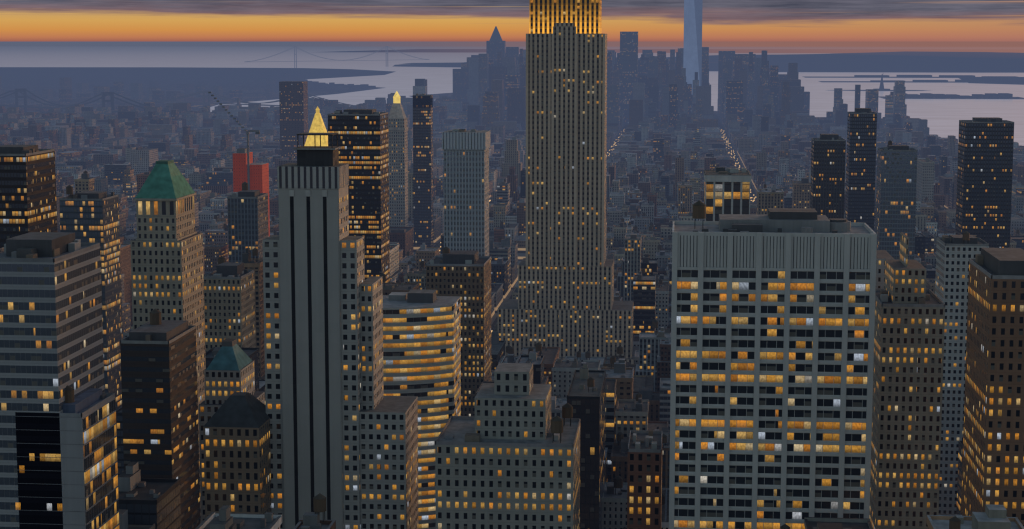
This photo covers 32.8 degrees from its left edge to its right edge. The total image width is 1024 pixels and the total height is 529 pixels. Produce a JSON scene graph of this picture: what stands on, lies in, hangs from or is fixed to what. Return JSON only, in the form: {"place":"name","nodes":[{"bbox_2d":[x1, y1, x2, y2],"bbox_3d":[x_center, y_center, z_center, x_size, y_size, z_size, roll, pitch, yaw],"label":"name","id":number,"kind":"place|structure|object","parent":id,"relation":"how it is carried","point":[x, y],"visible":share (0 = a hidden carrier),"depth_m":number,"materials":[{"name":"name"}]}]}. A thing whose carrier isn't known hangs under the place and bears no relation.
{"place":"outdoors","nodes":[
{"label":"outdoors","id":0,"kind":"place"},
{"bbox_2d":[0,67,394,110],"bbox_3d":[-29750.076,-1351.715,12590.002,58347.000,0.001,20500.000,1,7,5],"label":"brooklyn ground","id":1,"kind":"structure","parent":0,"point":[145,72],"depth_m":14204.20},
{"bbox_2d":[410,93,452,99],"bbox_3d":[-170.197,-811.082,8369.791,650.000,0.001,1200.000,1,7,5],"label":"governors island ground","id":2,"kind":"structure","parent":0,"point":[435,96],"depth_m":8417.44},
{"bbox_2d":[0,46,1023,145],"bbox_3d":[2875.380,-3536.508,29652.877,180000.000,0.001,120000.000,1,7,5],"label":"sea water","id":3,"kind":"structure","parent":0,"point":[943,117],"depth_m":15734.06,"materials":[{"name":"grey liquid"}]},
{"bbox_2d":[0,89,170,114],"bbox_3d":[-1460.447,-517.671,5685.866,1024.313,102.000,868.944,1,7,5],"label":"bridge","id":4,"kind":"structure","parent":3,"relation":"on","point":[102,94],"depth_m":5717.02,"materials":[{"name":"metal"}]},
{"bbox_2d":[151,91,373,108],"bbox_3d":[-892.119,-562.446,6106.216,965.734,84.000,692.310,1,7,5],"label":"bridge","id":5,"kind":"structure","parent":3,"relation":"on","point":[203,102],"depth_m":6271.70,"materials":[{"name":"metal"}]},
{"bbox_2d":[246,46,429,67],"bbox_3d":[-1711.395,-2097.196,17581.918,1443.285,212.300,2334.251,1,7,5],"label":"suspension bridge","id":6,"kind":"structure","parent":3,"relation":"on","point":[294,61],"depth_m":17295.38,"materials":[{"name":"metal"}]},
{"bbox_2d":[0,0,1023,46],"label":"sky","id":7,"kind":"structure","parent":0,"point":[210,23],"materials":[{"name":"orange"}]},
{"bbox_2d":[413,113,756,324],"bbox_3d":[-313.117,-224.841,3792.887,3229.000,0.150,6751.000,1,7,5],"label":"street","id":8,"kind":"structure","parent":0,"point":[495,315],"depth_m":2288.61,"materials":[{"name":"grey asphalt"}]},
{"bbox_2d":[413,151,947,317],"bbox_3d":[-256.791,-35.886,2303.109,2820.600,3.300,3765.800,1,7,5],"label":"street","id":9,"kind":"structure","parent":8,"relation":"on","point":[512,285],"depth_m":2171.33,"materials":[{"name":"grey asphalt"}]},
{"bbox_2d":[413,111,846,334],"bbox_3d":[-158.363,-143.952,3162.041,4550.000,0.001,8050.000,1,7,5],"label":"street","id":10,"kind":"structure","parent":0,"point":[729,152],"depth_m":4058.45,"materials":[{"name":"grey asphalt"}]},
{"bbox_2d":[0,145,56,247],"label":"bronze tower","id":11,"kind":"structure","parent":10,"relation":"on","point":[28,203],"depth_m":853.21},
{"bbox_2d":[0,232,104,528],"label":"office building","id":12,"kind":"structure","parent":10,"relation":"on","point":[51,334],"depth_m":506.62,"materials":[{"name":"grey concrete"}]},
{"bbox_2d":[15,385,118,528],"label":"office building","id":13,"kind":"structure","parent":10,"relation":"on","point":[88,459],"depth_m":508.99,"materials":[{"name":"black glass"}]},
{"bbox_2d":[59,185,122,409],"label":"skyscraper","id":14,"kind":"structure","parent":10,"relation":"on","point":[89,216],"depth_m":1043.37,"materials":[{"name":"grey concrete"}]},
{"bbox_2d":[120,308,199,528],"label":"office building","id":15,"kind":"structure","parent":10,"relation":"on","point":[159,393],"depth_m":629.32,"materials":[{"name":"black glass"}]},
{"bbox_2d":[130,160,205,522],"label":"green roof tower","id":16,"kind":"structure","parent":10,"relation":"on","point":[167,273],"depth_m":744.17,"materials":[{"name":"stone"}]},
{"bbox_2d":[204,256,255,351],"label":"tan tower","id":17,"kind":"structure","parent":10,"relation":"on","point":[229,300],"depth_m":930.95,"materials":[{"name":"beige stone"}]},
{"bbox_2d":[199,339,271,521],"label":"office building","id":18,"kind":"structure","parent":10,"relation":"on","point":[234,445],"depth_m":586.87,"materials":[{"name":"brown stone"}]},
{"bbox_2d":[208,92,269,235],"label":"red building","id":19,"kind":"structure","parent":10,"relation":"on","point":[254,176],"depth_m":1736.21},
{"bbox_2d":[227,182,268,261],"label":"office building","id":20,"kind":"structure","parent":10,"relation":"on","point":[248,226],"depth_m":1180.08,"materials":[{"name":"blue glass"}]},
{"bbox_2d":[279,81,307,158],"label":"skyscraper","id":21,"kind":"structure","parent":10,"relation":"on","point":[293,101],"depth_m":3348.24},
{"bbox_2d":[304,106,327,145],"bbox_3d":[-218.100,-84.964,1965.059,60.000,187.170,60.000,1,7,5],"label":"pyramidal roof","id":22,"kind":"structure","parent":10,"relation":"on","point":[317,125],"depth_m":1948.78,"materials":[{"name":"gold metal"}]},
{"bbox_2d":[263,133,418,528],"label":"skyscraper","id":23,"kind":"structure","parent":10,"relation":"on","point":[343,435],"depth_m":595.04,"materials":[{"name":"grey stone"}]},
{"bbox_2d":[328,109,389,282],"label":"skyscraper","id":24,"kind":"structure","parent":10,"relation":"on","point":[363,140],"depth_m":1320.90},
{"bbox_2d":[388,91,407,226],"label":"skyscraper","id":25,"kind":"structure","parent":10,"relation":"on","point":[398,162],"depth_m":2096.10,"materials":[{"name":"grey stone"}]},
{"bbox_2d":[383,289,460,528],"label":"office building","id":26,"kind":"structure","parent":10,"relation":"on","point":[422,345],"depth_m":798.11,"materials":[{"name":"beige concrete"}]},
{"bbox_2d":[413,94,433,246],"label":"skyscraper","id":27,"kind":"structure","parent":10,"relation":"on","point":[423,163],"depth_m":2174.16,"materials":[{"name":"glass"}]},
{"bbox_2d":[426,246,490,415],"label":"brown office","id":28,"kind":"structure","parent":10,"relation":"on","point":[465,275],"depth_m":1020.96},
{"bbox_2d":[453,69,468,101],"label":"building","id":29,"kind":"structure","parent":10,"relation":"on","point":[460,82],"depth_m":6315.02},
{"bbox_2d":[442,129,489,255],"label":"blue glass tower","id":30,"kind":"structure","parent":10,"relation":"on","point":[466,187],"depth_m":1071.15,"materials":[{"name":"blue glass"}]},
{"bbox_2d":[486,26,505,60],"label":"skyscraper","id":31,"kind":"structure","parent":10,"relation":"on","point":[495,43],"depth_m":6488.90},
{"bbox_2d":[435,363,579,528],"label":"building","id":32,"kind":"structure","parent":10,"relation":"on","point":[507,455],"depth_m":578.44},
{"bbox_2d":[0,47,1023,528],"bbox_3d":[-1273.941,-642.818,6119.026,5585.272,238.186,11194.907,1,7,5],"label":"city blocks","id":33,"kind":"structure","parent":10,"relation":"on","point":[666,151],"depth_m":2883.47,"materials":[{"name":"grey concrete"}]},
{"bbox_2d":[506,47,518,56],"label":"building","id":34,"kind":"structure","parent":10,"relation":"on","point":[512,51],"depth_m":6631.70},
{"bbox_2d":[498,0,638,363],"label":"skyscraper","id":35,"kind":"structure","parent":10,"relation":"on","point":[566,303],"depth_m":1286.23,"materials":[{"name":"beige stone"}]},
{"bbox_2d":[439,129,755,331],"bbox_3d":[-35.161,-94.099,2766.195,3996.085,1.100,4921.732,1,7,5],"label":"street traffic lights","id":36,"kind":"object","parent":10,"relation":"on","point":[618,141],"visible":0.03,"depth_m":4042.01},
{"bbox_2d":[619,32,637,123],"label":"slim tower","id":37,"kind":"structure","parent":10,"relation":"on","point":[628,59],"depth_m":5456.33,"materials":[{"name":"grey glass"}]},
{"bbox_2d":[627,430,661,528],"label":"building","id":38,"kind":"structure","parent":10,"relation":"on","point":[644,494],"depth_m":613.73,"materials":[{"name":"brown brick"}]},
{"bbox_2d":[683,0,702,94],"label":"skyscraper","id":39,"kind":"structure","parent":10,"relation":"on","point":[692,58],"depth_m":5797.80,"materials":[{"name":"glass"}]},
{"bbox_2d":[718,51,734,85],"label":"skyscraper","id":40,"kind":"structure","parent":10,"relation":"on","point":[725,55],"depth_m":6212.49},
{"bbox_2d":[704,167,751,220],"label":"office building","id":41,"kind":"structure","parent":10,"relation":"on","point":[727,191],"depth_m":896.45,"materials":[{"name":"grey concrete"}]},
{"bbox_2d":[732,54,755,82],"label":"skyscraper","id":42,"kind":"structure","parent":10,"relation":"on","point":[745,60],"depth_m":6059.96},
{"bbox_2d":[669,200,876,528],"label":"office building","id":43,"kind":"structure","parent":10,"relation":"on","point":[772,343],"depth_m":580.95,"materials":[{"name":"grey concrete"}]},
{"bbox_2d":[769,74,786,78],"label":"building","id":44,"kind":"structure","parent":10,"relation":"on","point":[782,76],"depth_m":5906.74,"materials":[{"name":"grey concrete"}]},
{"bbox_2d":[804,92,809,113],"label":"building","id":45,"kind":"structure","parent":10,"relation":"on","point":[806,101],"depth_m":5810.55,"materials":[{"name":"glass"}]},
{"bbox_2d":[810,134,845,218],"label":"dark tower","id":46,"kind":"structure","parent":10,"relation":"on","point":[827,184],"depth_m":1484.12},
{"bbox_2d":[845,108,876,230],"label":"dark slim tower","id":47,"kind":"structure","parent":10,"relation":"on","point":[861,163],"depth_m":1677.95,"materials":[{"name":"black glass"}]},
{"bbox_2d":[876,250,893,287],"bbox_3d":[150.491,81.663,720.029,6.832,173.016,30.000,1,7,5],"label":"building","id":48,"kind":"structure","parent":10,"relation":"on","point":[882,256],"depth_m":695.51,"materials":[{"name":"grey concrete"}]},
{"bbox_2d":[875,140,917,259],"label":"skyscraper","id":49,"kind":"structure","parent":10,"relation":"on","point":[896,184],"depth_m":1382.45,"materials":[{"name":"grey concrete"}]},
{"bbox_2d":[869,232,944,528],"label":"skyscraper","id":50,"kind":"structure","parent":10,"relation":"on","point":[909,325],"depth_m":642.32,"materials":[{"name":"brown stone"}]},
{"bbox_2d":[935,231,988,515],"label":"white block","id":51,"kind":"structure","parent":10,"relation":"on","point":[955,254],"depth_m":896.66,"materials":[{"name":"grey concrete"}]},
{"bbox_2d":[955,117,1013,247],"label":"dark grid tower","id":52,"kind":"structure","parent":10,"relation":"on","point":[984,177],"depth_m":1472.13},
{"bbox_2d":[961,248,1023,525],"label":"brick tower","id":53,"kind":"structure","parent":10,"relation":"on","point":[993,455],"depth_m":520.15,"materials":[{"name":"brown brick"}]},
{"bbox_2d":[335,49,1023,52],"bbox_3d":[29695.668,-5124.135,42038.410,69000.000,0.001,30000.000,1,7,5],"label":"highlands","id":54,"kind":"structure","parent":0,"point":[771,50],"depth_m":50499.06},
{"bbox_2d":[394,61,1023,72],"bbox_3d":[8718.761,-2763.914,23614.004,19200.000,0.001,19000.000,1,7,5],"label":"distant land","id":55,"kind":"structure","parent":0,"point":[812,67],"depth_m":17481.96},
{"bbox_2d":[405,51,1023,66],"bbox_3d":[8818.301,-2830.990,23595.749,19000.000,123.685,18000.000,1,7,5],"label":"distant land","id":56,"kind":"structure","parent":0,"point":[957,58],"depth_m":16909.50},
{"bbox_2d":[842,90,926,90],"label":"liberty island ground","id":57,"kind":"structure","parent":0,"point":[890,90],"depth_m":9269.18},
{"bbox_2d":[877,74,889,90],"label":"statue of liberty","id":58,"kind":"object","parent":57,"relation":"on","point":[881,87],"visible":0.99,"depth_m":9268.45,"materials":[{"name":"teal metal"}]},
{"bbox_2d":[802,76,1023,77],"bbox_3d":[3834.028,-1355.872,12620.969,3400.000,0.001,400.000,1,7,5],"label":"bayonne pier ground","id":59,"kind":"structure","parent":0,"point":[890,77],"depth_m":12616.27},
{"bbox_2d":[819,81,1023,82],"bbox_3d":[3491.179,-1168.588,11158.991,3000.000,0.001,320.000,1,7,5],"label":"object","id":60,"kind":"structure","parent":0,"point":[932,82],"depth_m":11077.75,"materials":[{"name":"grey"}]},
{"bbox_2d":[854,75,1017,77],"bbox_3d":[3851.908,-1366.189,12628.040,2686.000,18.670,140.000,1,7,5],"label":"bayonne pier buildings","id":61,"kind":"structure","parent":0,"point":[967,76],"depth_m":12635.41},
{"bbox_2d":[870,80,1023,81],"bbox_3d":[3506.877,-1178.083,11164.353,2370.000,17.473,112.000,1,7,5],"label":"jersey pier buildings","id":62,"kind":"structure","parent":0,"point":[942,81],"depth_m":11182.43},
{"bbox_2d":[878,96,1023,98],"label":"island","id":63,"kind":"structure","parent":0,"point":[883,97],"depth_m":7968.27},
{"bbox_2d":[905,93,1012,97],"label":"ellis island buildings","id":64,"kind":"structure","parent":0,"point":[986,95],"depth_m":8029.01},
{"bbox_2d":[959,78,1023,84],"bbox_3d":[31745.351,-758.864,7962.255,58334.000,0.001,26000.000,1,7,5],"label":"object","id":65,"kind":"structure","parent":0,"point":[1005,79],"depth_m":11961.52,"materials":[{"name":"grey"}]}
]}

